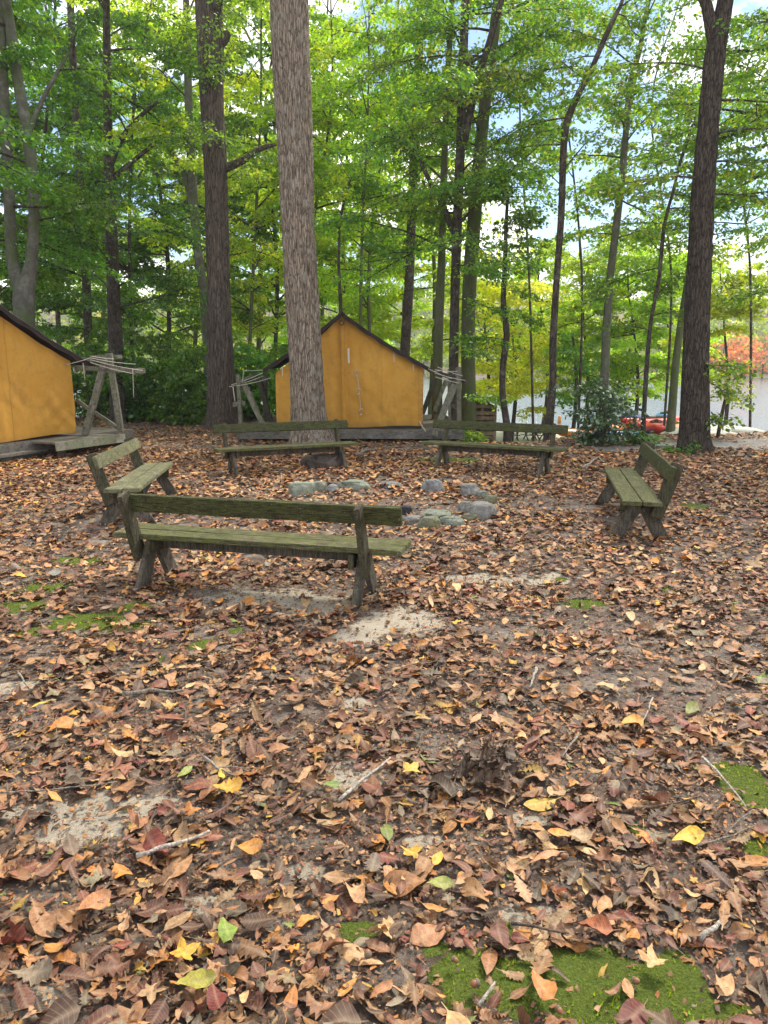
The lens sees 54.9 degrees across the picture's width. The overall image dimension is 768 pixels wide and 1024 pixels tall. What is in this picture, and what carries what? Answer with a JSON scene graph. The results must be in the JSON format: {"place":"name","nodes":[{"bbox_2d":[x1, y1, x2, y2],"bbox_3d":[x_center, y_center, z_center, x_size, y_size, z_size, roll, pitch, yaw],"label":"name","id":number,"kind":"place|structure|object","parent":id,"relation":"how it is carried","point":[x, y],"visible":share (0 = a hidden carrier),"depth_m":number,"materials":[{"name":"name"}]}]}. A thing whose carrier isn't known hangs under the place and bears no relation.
{"place":"outdoors","nodes":[
{"label":"outdoors","id":0,"kind":"place"},
{"bbox_2d":[0,298,767,1023],"bbox_3d":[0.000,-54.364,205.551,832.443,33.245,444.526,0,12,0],"label":"ground","id":1,"kind":"structure","parent":0,"point":[576,968],"depth_m":3.30,"materials":[{"name":"plant"}]},
{"bbox_2d":[0,448,48,461],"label":"wooden step","id":2,"kind":"object","parent":1,"relation":"on","point":[8,457],"visible":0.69,"depth_m":12.52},
{"bbox_2d":[0,48,80,309],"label":"tree","id":3,"kind":"object","parent":1,"relation":"on","point":[9,303],"visible":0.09,"depth_m":24.87,"materials":[{"name":"green plant"}]},
{"bbox_2d":[0,426,134,456],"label":"tent platform","id":4,"kind":"structure","parent":1,"relation":"on","point":[62,443],"depth_m":13.12,"materials":[{"name":"wood"}]},
{"bbox_2d":[0,304,94,442],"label":"wall tent","id":5,"kind":"object","parent":4,"relation":"on","point":[36,393],"depth_m":12.77,"materials":[{"name":"orange fabric"}]},
{"bbox_2d":[65,353,145,435],"bbox_3d":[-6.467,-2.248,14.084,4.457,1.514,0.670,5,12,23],"label":"guy line frame","id":6,"kind":"object","parent":4,"relation":"on","point":[106,361],"visible":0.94,"depth_m":13.51,"materials":[{"name":"grey wood"}]},
{"bbox_2d":[0,0,139,350],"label":"tree","id":7,"kind":"object","parent":1,"relation":"on","point":[46,126],"visible":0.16,"depth_m":27.27,"materials":[{"name":"green plant"}]},
{"bbox_2d":[0,0,150,352],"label":"tree","id":8,"kind":"object","parent":1,"relation":"on","point":[116,164],"visible":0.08,"depth_m":35.21,"materials":[{"name":"green plant"}]},
{"bbox_2d":[0,0,151,292],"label":"tree","id":9,"kind":"object","parent":1,"relation":"on","point":[38,185],"visible":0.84,"depth_m":15.07,"materials":[{"name":"green plant"}]},
{"bbox_2d":[0,0,154,327],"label":"tree","id":10,"kind":"object","parent":1,"relation":"on","point":[23,281],"visible":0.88,"depth_m":15.91,"materials":[{"name":"green plant"}]},
{"bbox_2d":[42,333,126,416],"bbox_3d":[-9.211,-3.849,20.851,3.176,2.662,3.592,-7,13,-31],"label":"shrub","id":11,"kind":"object","parent":1,"relation":"on","point":[77,379],"visible":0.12,"depth_m":20.74,"materials":[{"name":"green plant"}]},
{"bbox_2d":[0,0,177,416],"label":"tree","id":12,"kind":"object","parent":1,"relation":"on","point":[88,298],"visible":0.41,"depth_m":21.90,"materials":[{"name":"green plant"}]},
{"bbox_2d":[71,328,137,416],"bbox_3d":[-10.554,-4.702,26.552,4.824,3.828,3.674,9,15,39],"label":"shrub","id":13,"kind":"object","parent":1,"relation":"on","point":[81,398],"visible":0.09,"depth_m":26.12,"materials":[{"name":"green plant"}]},
{"bbox_2d":[43,19,183,382],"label":"tree","id":14,"kind":"object","parent":1,"relation":"on","point":[66,345],"visible":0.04,"depth_m":42.86,"materials":[{"name":"green plant"}]},
{"bbox_2d":[0,0,233,423],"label":"tree","id":15,"kind":"object","parent":1,"relation":"on","point":[112,285],"visible":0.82,"depth_m":18.50,"materials":[{"name":"green plant"}]},
{"bbox_2d":[69,292,175,415],"bbox_3d":[-8.533,-4.753,22.696,4.595,3.783,2.495,0,12,0],"label":"shrub","id":16,"kind":"object","parent":1,"relation":"on","point":[102,338],"visible":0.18,"depth_m":22.70,"materials":[{"name":"green plant"}]},
{"bbox_2d":[85,437,179,525],"bbox_3d":[-2.741,-0.349,8.268,0.657,0.832,1.966,-1,12,-6],"label":"park bench","id":17,"kind":"object","parent":1,"relation":"on","point":[141,477],"visible":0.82,"depth_m":7.69,"materials":[{"name":"green wood"}]},
{"bbox_2d":[15,0,267,384],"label":"tree","id":18,"kind":"object","parent":1,"relation":"on","point":[100,324],"visible":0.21,"depth_m":24.82,"materials":[{"name":"green plant"}]},
{"bbox_2d":[102,341,193,422],"bbox_3d":[-6.543,-3.505,20.113,3.016,2.227,2.599,0,12,0],"label":"shrub","id":19,"kind":"object","parent":1,"relation":"on","point":[143,391],"visible":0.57,"depth_m":19.89,"materials":[{"name":"green plant"}]},
{"bbox_2d":[126,330,202,415],"bbox_3d":[-7.472,-4.500,24.650,3.890,3.096,2.765,0,12,0],"label":"shrub","id":20,"kind":"object","parent":1,"relation":"on","point":[165,342],"visible":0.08,"depth_m":24.70,"materials":[{"name":"green plant"}]},
{"bbox_2d":[61,0,269,357],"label":"tree","id":21,"kind":"object","parent":1,"relation":"on","point":[145,260],"visible":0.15,"depth_m":30.71,"materials":[{"name":"green plant"}]},
{"bbox_2d":[64,0,276,416],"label":"tree","id":22,"kind":"object","parent":1,"relation":"on","point":[191,182],"visible":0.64,"depth_m":20.00,"materials":[{"name":"green plant"}]},
{"bbox_2d":[136,342,206,425],"bbox_3d":[-5.437,-3.260,19.393,2.267,2.363,2.150,0,12,0],"label":"shrub","id":23,"kind":"object","parent":1,"relation":"on","point":[188,414],"visible":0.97,"depth_m":19.36,"materials":[{"name":"green plant"}]},
{"bbox_2d":[155,936,199,959],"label":"fallen leaf","id":24,"kind":"object","parent":1,"relation":"on","point":[183,950],"visible":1,"depth_m":2.04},
{"bbox_2d":[114,45,275,370],"bbox_3d":[-10.032,-14.539,37.738,8.516,21.651,8.302,6,13,29],"label":"tree","id":25,"kind":"object","parent":1,"relation":"on","point":[195,336],"visible":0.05,"depth_m":37.51,"materials":[{"name":"green plant"}]},
{"bbox_2d":[135,0,277,430],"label":"tree","id":26,"kind":"object","parent":1,"relation":"on","point":[210,34],"visible":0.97,"depth_m":17.04,"materials":[{"name":"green plant"}]},
{"bbox_2d":[143,90,285,369],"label":"tree","id":27,"kind":"object","parent":1,"relation":"on","point":[183,248],"visible":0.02,"depth_m":46.30,"materials":[{"name":"green plant"}]},
{"bbox_2d":[159,340,270,416],"bbox_3d":[-5.097,-4.024,22.783,3.425,2.509,3.060,0,12,0],"label":"shrub","id":28,"kind":"object","parent":1,"relation":"on","point":[194,360],"visible":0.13,"depth_m":22.16,"materials":[{"name":"green plant"}]},
{"bbox_2d":[212,776,242,792],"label":"fallen leaf","id":29,"kind":"object","parent":1,"relation":"on","point":[233,784],"visible":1,"depth_m":2.83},
{"bbox_2d":[140,0,356,368],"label":"tree","id":30,"kind":"object","parent":1,"relation":"on","point":[253,297],"visible":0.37,"depth_m":24.38,"materials":[{"name":"green plant"}]},
{"bbox_2d":[229,370,272,423],"bbox_3d":[-2.766,-2.443,16.517,0.787,1.478,2.763,0,12,0],"label":"guy line frame","id":31,"kind":"object","parent":1,"relation":"on","point":[262,387],"visible":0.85,"depth_m":15.34,"materials":[{"name":"grey wood"}]},
{"bbox_2d":[233,338,279,419],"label":"shrub","id":32,"kind":"object","parent":1,"relation":"on","point":[250,363],"visible":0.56,"depth_m":20.78,"materials":[{"name":"green plant"}]},
{"bbox_2d":[113,490,410,610],"bbox_3d":[-0.916,0.255,5.377,2.241,0.830,0.658,3,12,15],"label":"park bench","id":33,"kind":"object","parent":1,"relation":"on","point":[360,549],"visible":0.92,"depth_m":5.24,"materials":[{"name":"green wood"}]},
{"bbox_2d":[236,340,287,414],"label":"shrub","id":34,"kind":"object","parent":1,"relation":"on","point":[273,358],"visible":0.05,"depth_m":24.34,"materials":[{"name":"green plant"}]},
{"bbox_2d":[181,27,352,401],"bbox_3d":[-6.542,-15.350,40.050,10.457,22.762,9.886,0,12,0],"label":"tree","id":35,"kind":"object","parent":1,"relation":"on","point":[259,315],"visible":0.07,"depth_m":38.97,"materials":[{"name":"green plant"}]},
{"bbox_2d":[185,0,370,378],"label":"tree","id":36,"kind":"object","parent":1,"relation":"on","point":[243,121],"visible":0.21,"depth_m":30.24,"materials":[{"name":"green plant"}]},
{"bbox_2d":[212,419,358,476],"bbox_3d":[-1.475,-0.959,11.274,2.211,0.831,0.658,-5,13,-24],"label":"park bench","id":37,"kind":"object","parent":1,"relation":"on","point":[231,454],"visible":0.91,"depth_m":11.22,"materials":[{"name":"green wood"}]},
{"bbox_2d":[288,481,315,497],"bbox_3d":[-1.026,-0.216,9.302,0.346,0.332,0.290,-3,12,-15],"label":"stone","id":38,"kind":"object","parent":1,"relation":"on","point":[297,489],"visible":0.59,"depth_m":9.18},
{"bbox_2d":[270,0,334,443],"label":"tree","id":39,"kind":"object","parent":1,"relation":"on","point":[290,40],"visible":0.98,"depth_m":13.44,"materials":[{"name":"brown plant"}]},
{"bbox_2d":[234,0,395,354],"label":"tree","id":40,"kind":"object","parent":1,"relation":"on","point":[282,339],"visible":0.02,"depth_m":42.12,"materials":[{"name":"green plant"}]},
{"bbox_2d":[230,0,411,224],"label":"tree","id":41,"kind":"object","parent":1,"relation":"on","point":[266,112],"visible":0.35,"depth_m":23.53,"materials":[{"name":"green plant"}]},
{"bbox_2d":[300,453,341,468],"bbox_3d":[-0.975,-0.735,11.706,0.672,0.389,0.474,3,12,16],"label":"boulder","id":42,"kind":"object","parent":1,"relation":"on","point":[314,460],"visible":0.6,"depth_m":11.52,"materials":[{"name":"grey stone"}]},
{"bbox_2d":[242,6,430,344],"bbox_3d":[-1.634,-12.282,32.114,7.482,18.567,7.723,8,14,35],"label":"tree","id":43,"kind":"object","parent":1,"relation":"on","point":[379,324],"visible":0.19,"depth_m":31.15,"materials":[{"name":"green plant"}]},
{"bbox_2d":[324,155,375,312],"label":"tree","id":44,"kind":"object","parent":1,"relation":"on","point":[344,178],"visible":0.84,"depth_m":19.68,"materials":[{"name":"green plant"}]},
{"bbox_2d":[236,415,464,440],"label":"tent platform","id":45,"kind":"structure","parent":1,"relation":"on","point":[353,434],"depth_m":15.47,"materials":[{"name":"wood"}]},
{"bbox_2d":[263,311,429,428],"bbox_3d":[-0.918,-3.389,17.720,3.766,2.465,4.640,0,12,0],"label":"wall tent","id":46,"kind":"object","parent":45,"relation":"on","point":[371,380],"depth_m":15.65,"materials":[{"name":"orange fabric"}]},
{"bbox_2d":[419,367,468,436],"bbox_3d":[1.245,-2.410,15.913,1.011,1.422,1.760,0,12,0],"label":"guy line frame","id":47,"kind":"object","parent":45,"relation":"on","point":[452,390],"visible":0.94,"depth_m":15.23,"materials":[{"name":"grey wood"}]},
{"bbox_2d":[337,479,370,490],"bbox_3d":[-0.401,-0.321,9.825,0.457,0.210,0.330,0,12,2],"label":"stone","id":48,"kind":"object","parent":1,"relation":"on","point":[356,484],"visible":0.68,"depth_m":9.71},
{"bbox_2d":[262,0,448,325],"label":"tree","id":49,"kind":"object","parent":1,"relation":"on","point":[331,87],"visible":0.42,"depth_m":21.86,"materials":[{"name":"green plant"}]},
{"bbox_2d":[280,1,463,331],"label":"tree","id":50,"kind":"object","parent":1,"relation":"on","point":[351,300],"visible":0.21,"depth_m":26.71,"materials":[{"name":"green plant"}]},
{"bbox_2d":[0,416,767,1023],"bbox_3d":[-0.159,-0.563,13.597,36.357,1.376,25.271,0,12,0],"label":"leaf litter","id":51,"kind":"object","parent":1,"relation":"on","point":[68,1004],"visible":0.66,"depth_m":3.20,"materials":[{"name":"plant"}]},
{"bbox_2d":[69,888,110,910],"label":"fallen leaf","id":52,"kind":"object","parent":51,"relation":"on","point":[89,901],"visible":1,"depth_m":2.22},
{"bbox_2d":[122,688,182,695],"bbox_3d":[-1.141,0.886,3.651,0.289,0.040,0.029,-3,12,-14],"label":"stick","id":53,"kind":"object","parent":51,"relation":"on","point":[128,693],"visible":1,"depth_m":3.64,"materials":[{"name":"wood"}]},
{"bbox_2d":[136,830,209,858],"bbox_3d":[-0.712,1.126,2.507,0.251,0.024,0.024,-7,13,-30],"label":"stick","id":54,"kind":"object","parent":51,"relation":"on","point":[159,847],"visible":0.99,"depth_m":2.49,"materials":[{"name":"wood"}]},
{"bbox_2d":[173,968,216,988],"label":"fallen leaf","id":55,"kind":"object","parent":51,"relation":"on","point":[200,978],"visible":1,"depth_m":1.94,"materials":[{"name":"plant"}]},
{"bbox_2d":[206,983,226,1010],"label":"fallen leaf","id":56,"kind":"object","parent":51,"relation":"on","point":[216,998],"visible":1,"depth_m":1.88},
{"bbox_2d":[218,917,237,942],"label":"fallen leaf","id":57,"kind":"object","parent":51,"relation":"on","point":[226,931],"visible":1,"depth_m":2.11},
{"bbox_2d":[426,876,453,889],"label":"fallen leaf","id":58,"kind":"object","parent":51,"relation":"on","point":[444,882],"visible":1,"depth_m":2.33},
{"bbox_2d":[452,731,524,797],"bbox_3d":[0.425,0.958,2.954,0.309,0.211,0.294,8,14,35],"label":"dried leaf cluster","id":59,"kind":"object","parent":51,"relation":"on","point":[501,763],"visible":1,"depth_m":2.93,"materials":[{"name":"brown plant"}]},
{"bbox_2d":[574,914,621,934],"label":"fallen leaf","id":60,"kind":"object","parent":51,"relation":"on","point":[601,923],"visible":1,"depth_m":2.14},
{"bbox_2d":[0,555,767,1023],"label":"moss","id":61,"kind":"object","parent":1,"relation":"on","point":[508,925],"visible":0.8,"depth_m":2.09,"materials":[{"name":"green plant"}]},
{"bbox_2d":[532,970,557,1000],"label":"fallen leaf","id":62,"kind":"object","parent":61,"relation":"on","point":[546,989],"visible":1,"depth_m":1.92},
{"bbox_2d":[638,945,666,966],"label":"fallen leaf","id":63,"kind":"object","parent":61,"relation":"on","point":[650,958],"visible":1,"depth_m":2.03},
{"bbox_2d":[1,259,767,377],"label":"shore woods","id":64,"kind":"object","parent":1,"relation":"on","point":[759,326],"visible":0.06,"depth_m":178.06,"materials":[{"name":"green plant"}]},
{"bbox_2d":[331,20,465,360],"bbox_3d":[0.814,-13.852,36.056,7.431,20.573,7.931,5,13,23],"label":"tree","id":65,"kind":"object","parent":1,"relation":"on","point":[426,306],"visible":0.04,"depth_m":36.70,"materials":[{"name":"green plant"}]},
{"bbox_2d":[336,0,499,355],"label":"tree","id":66,"kind":"object","parent":1,"relation":"on","point":[405,342],"visible":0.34,"depth_m":22.51,"materials":[{"name":"green plant"}]},
{"bbox_2d":[418,516,440,529],"bbox_3d":[0.456,0.149,7.500,0.233,0.208,0.166,1,12,6],"label":"stone","id":67,"kind":"object","parent":1,"relation":"on","point":[429,521],"visible":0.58,"depth_m":7.44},
{"bbox_2d":[421,479,443,493],"bbox_3d":[0.626,-0.264,9.616,0.325,0.341,0.218,-3,12,-14],"label":"stone","id":68,"kind":"object","parent":1,"relation":"on","point":[430,485],"visible":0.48,"depth_m":9.52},
{"bbox_2d":[349,0,529,414],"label":"tree","id":69,"kind":"object","parent":1,"relation":"on","point":[426,348],"visible":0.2,"depth_m":30.32,"materials":[{"name":"green plant"}]},
{"bbox_2d":[440,516,464,527],"bbox_3d":[0.695,0.133,7.586,0.285,0.182,0.211,1,12,6],"label":"stone","id":70,"kind":"object","parent":1,"relation":"on","point":[452,520],"visible":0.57,"depth_m":7.52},
{"bbox_2d":[314,0,599,441],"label":"tree","id":71,"kind":"object","parent":1,"relation":"on","point":[457,234],"visible":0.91,"depth_m":15.79,"materials":[{"name":"green plant"}]},
{"bbox_2d":[334,0,595,433],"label":"tree","id":72,"kind":"object","parent":1,"relation":"on","point":[486,87],"visible":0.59,"depth_m":16.53,"materials":[{"name":"green plant"}]},
{"bbox_2d":[343,0,599,418],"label":"tree","id":73,"kind":"object","parent":1,"relation":"on","point":[442,162],"visible":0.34,"depth_m":17.84,"materials":[{"name":"green plant"}]},
{"bbox_2d":[460,429,489,442],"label":"shrub","id":74,"kind":"object","parent":1,"relation":"on","point":[469,436],"visible":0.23,"depth_m":17.65,"materials":[{"name":"green plant"}]},
{"bbox_2d":[461,388,496,441],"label":"slatted shed","id":75,"kind":"structure","parent":1,"relation":"on","point":[484,413],"depth_m":18.46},
{"bbox_2d":[467,501,496,520],"bbox_3d":[1.049,0.057,7.902,0.368,0.320,0.290,-2,12,-9],"label":"stone","id":76,"kind":"object","parent":1,"relation":"on","point":[483,510],"visible":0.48,"depth_m":7.78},
{"bbox_2d":[420,419,568,477],"bbox_3d":[1.660,-0.967,11.320,2.272,0.822,0.658,6,13,28],"label":"park bench","id":77,"kind":"object","parent":1,"relation":"on","point":[544,454],"visible":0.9,"depth_m":11.26,"materials":[{"name":"green wood"}]},
{"bbox_2d":[442,260,548,396],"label":"tree","id":78,"kind":"object","parent":1,"relation":"on","point":[496,324],"visible":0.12,"depth_m":33.15,"materials":[{"name":"green plant"}]},
{"bbox_2d":[448,162,552,441],"bbox_3d":[2.624,-4.409,16.674,2.422,6.125,2.418,-8,14,-33],"label":"tree","id":79,"kind":"object","parent":1,"relation":"on","point":[521,220],"visible":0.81,"depth_m":16.52,"materials":[{"name":"green plant"}]},
{"bbox_2d":[448,230,569,441],"bbox_3d":[5.200,-6.868,30.068,5.326,8.705,5.236,0,12,0],"label":"tree","id":80,"kind":"object","parent":1,"relation":"on","point":[514,389],"visible":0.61,"depth_m":29.51,"materials":[{"name":"green plant"}]},
{"bbox_2d":[454,0,606,443],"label":"tree","id":81,"kind":"object","parent":1,"relation":"on","point":[573,130],"visible":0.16,"depth_m":23.01,"materials":[{"name":"green plant"}]},
{"bbox_2d":[499,234,601,423],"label":"tree","id":82,"kind":"object","parent":1,"relation":"on","point":[544,310],"visible":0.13,"depth_m":36.30,"materials":[{"name":"green plant"}]},
{"bbox_2d":[468,0,665,441],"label":"tree","id":83,"kind":"object","parent":1,"relation":"on","point":[558,63],"visible":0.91,"depth_m":15.21,"materials":[{"name":"green plant"}]},
{"bbox_2d":[512,0,635,427],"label":"tree","id":84,"kind":"object","parent":1,"relation":"on","point":[592,86],"visible":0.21,"depth_m":25.84,"materials":[{"name":"green plant"}]},
{"bbox_2d":[534,331,620,428],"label":"tree","id":85,"kind":"object","parent":1,"relation":"on","point":[573,402],"visible":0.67,"depth_m":29.11,"materials":[{"name":"green plant"}]},
{"bbox_2d":[514,237,652,425],"bbox_3d":[8.670,-7.512,31.998,5.850,9.196,6.059,0,12,0],"label":"tree","id":86,"kind":"object","parent":1,"relation":"on","point":[570,264],"visible":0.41,"depth_m":31.17,"materials":[{"name":"green plant"}]},
{"bbox_2d":[551,377,655,447],"bbox_3d":[4.397,-1.928,14.905,1.921,1.571,2.186,11,16,43],"label":"bush","id":87,"kind":"object","parent":1,"relation":"on","point":[605,419],"visible":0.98,"depth_m":14.69,"materials":[{"name":"green plant"}]},
{"bbox_2d":[536,0,701,433],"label":"tree","id":88,"kind":"object","parent":1,"relation":"on","point":[630,91],"visible":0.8,"depth_m":15.87,"materials":[{"name":"green plant"}]},
{"bbox_2d":[558,216,687,411],"bbox_3d":[10.384,-7.284,31.206,6.292,9.062,5.829,-9,15,-39],"label":"tree","id":89,"kind":"object","parent":1,"relation":"on","point":[638,260],"visible":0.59,"depth_m":30.32,"materials":[{"name":"green plant"}]},
{"bbox_2d":[594,441,683,539],"bbox_3d":[2.602,-0.233,7.727,0.658,0.832,2.261,2,12,12],"label":"park bench","id":90,"kind":"object","parent":1,"relation":"on","point":[633,490],"visible":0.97,"depth_m":6.97,"materials":[{"name":"green wood"}]},
{"bbox_2d":[619,426,668,445],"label":"shrub","id":91,"kind":"object","parent":1,"relation":"on","point":[646,438],"visible":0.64,"depth_m":14.99,"materials":[{"name":"green plant"}]},
{"bbox_2d":[548,0,767,452],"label":"tree","id":92,"kind":"object","parent":1,"relation":"on","point":[694,415],"visible":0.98,"depth_m":12.93,"materials":[{"name":"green plant"}]},
{"bbox_2d":[557,0,763,431],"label":"tree","id":93,"kind":"object","parent":1,"relation":"on","point":[631,146],"visible":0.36,"depth_m":22.07,"materials":[{"name":"green plant"}]},
{"bbox_2d":[591,242,735,405],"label":"tree","id":94,"kind":"object","parent":1,"relation":"on","point":[640,337],"visible":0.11,"depth_m":34.73,"materials":[{"name":"green plant"}]},
{"bbox_2d":[580,119,767,441],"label":"tree","id":95,"kind":"object","parent":1,"relation":"on","point":[605,286],"visible":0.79,"depth_m":14.92,"materials":[{"name":"green plant"}]},
{"bbox_2d":[657,440,701,455],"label":"shrub","id":96,"kind":"object","parent":1,"relation":"on","point":[688,449],"visible":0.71,"depth_m":13.38,"materials":[{"name":"green plant"}]},
{"bbox_2d":[631,0,767,307],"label":"tree","id":97,"kind":"object","parent":1,"relation":"on","point":[738,53],"visible":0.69,"depth_m":14.22,"materials":[{"name":"green plant"}]},
{"bbox_2d":[634,63,767,431],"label":"tree","id":98,"kind":"object","parent":1,"relation":"on","point":[672,403],"visible":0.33,"depth_m":18.97,"materials":[{"name":"green plant"}]},
{"bbox_2d":[635,7,767,426],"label":"tree","id":99,"kind":"object","parent":1,"relation":"on","point":[742,150],"visible":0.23,"depth_m":20.74,"materials":[{"name":"green plant"}]},
{"bbox_2d":[660,425,763,433],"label":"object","id":100,"kind":"object","parent":1,"relation":"on","point":[739,429],"visible":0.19,"depth_m":19.95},
{"bbox_2d":[657,243,767,424],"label":"tree","id":101,"kind":"object","parent":1,"relation":"on","point":[733,283],"visible":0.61,"depth_m":24.85,"materials":[{"name":"green plant"}]},
{"bbox_2d":[709,329,749,372],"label":"red tree","id":102,"kind":"object","parent":1,"relation":"on","point":[737,341],"visible":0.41,"depth_m":153.72,"materials":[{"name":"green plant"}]},
{"bbox_2d":[709,343,757,437],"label":"sapling","id":103,"kind":"object","parent":1,"relation":"on","point":[718,376],"visible":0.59,"depth_m":16.04,"materials":[{"name":"green plant"}]},
{"bbox_2d":[721,348,755,378],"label":"red tree","id":104,"kind":"object","parent":1,"relation":"on","point":[746,353],"visible":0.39,"depth_m":153.30,"materials":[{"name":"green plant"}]},
{"bbox_2d":[724,335,767,373],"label":"red tree","id":105,"kind":"object","parent":1,"relation":"on","point":[757,354],"visible":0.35,"depth_m":156.61,"materials":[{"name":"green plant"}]},
{"bbox_2d":[0,0,767,297],"label":"sky","id":106,"kind":"structure","parent":0,"point":[739,6],"materials":[{"name":"white"}]},
{"bbox_2d":[74,377,767,430],"bbox_3d":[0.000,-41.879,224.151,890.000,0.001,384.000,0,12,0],"label":"lake","id":107,"kind":"structure","parent":0,"point":[759,415],"depth_m":62.71,"materials":[{"name":"grey liquid"}]},
{"bbox_3d":[8.880,-2.586,25.777,1.953,0.669,1.750,0,12,0],"label":"boat rack","id":108,"kind":"object","parent":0,"visible":0},
{"bbox_2d":[646,419,665,433],"bbox_3d":[9.172,-2.916,24.919,0.800,0.484,2.900,4,12,20],"label":"kayak","id":109,"kind":"object","parent":108,"relation":"on","point":[656,426],"visible":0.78,"depth_m":23.92,"materials":[{"name":"red plastic"}]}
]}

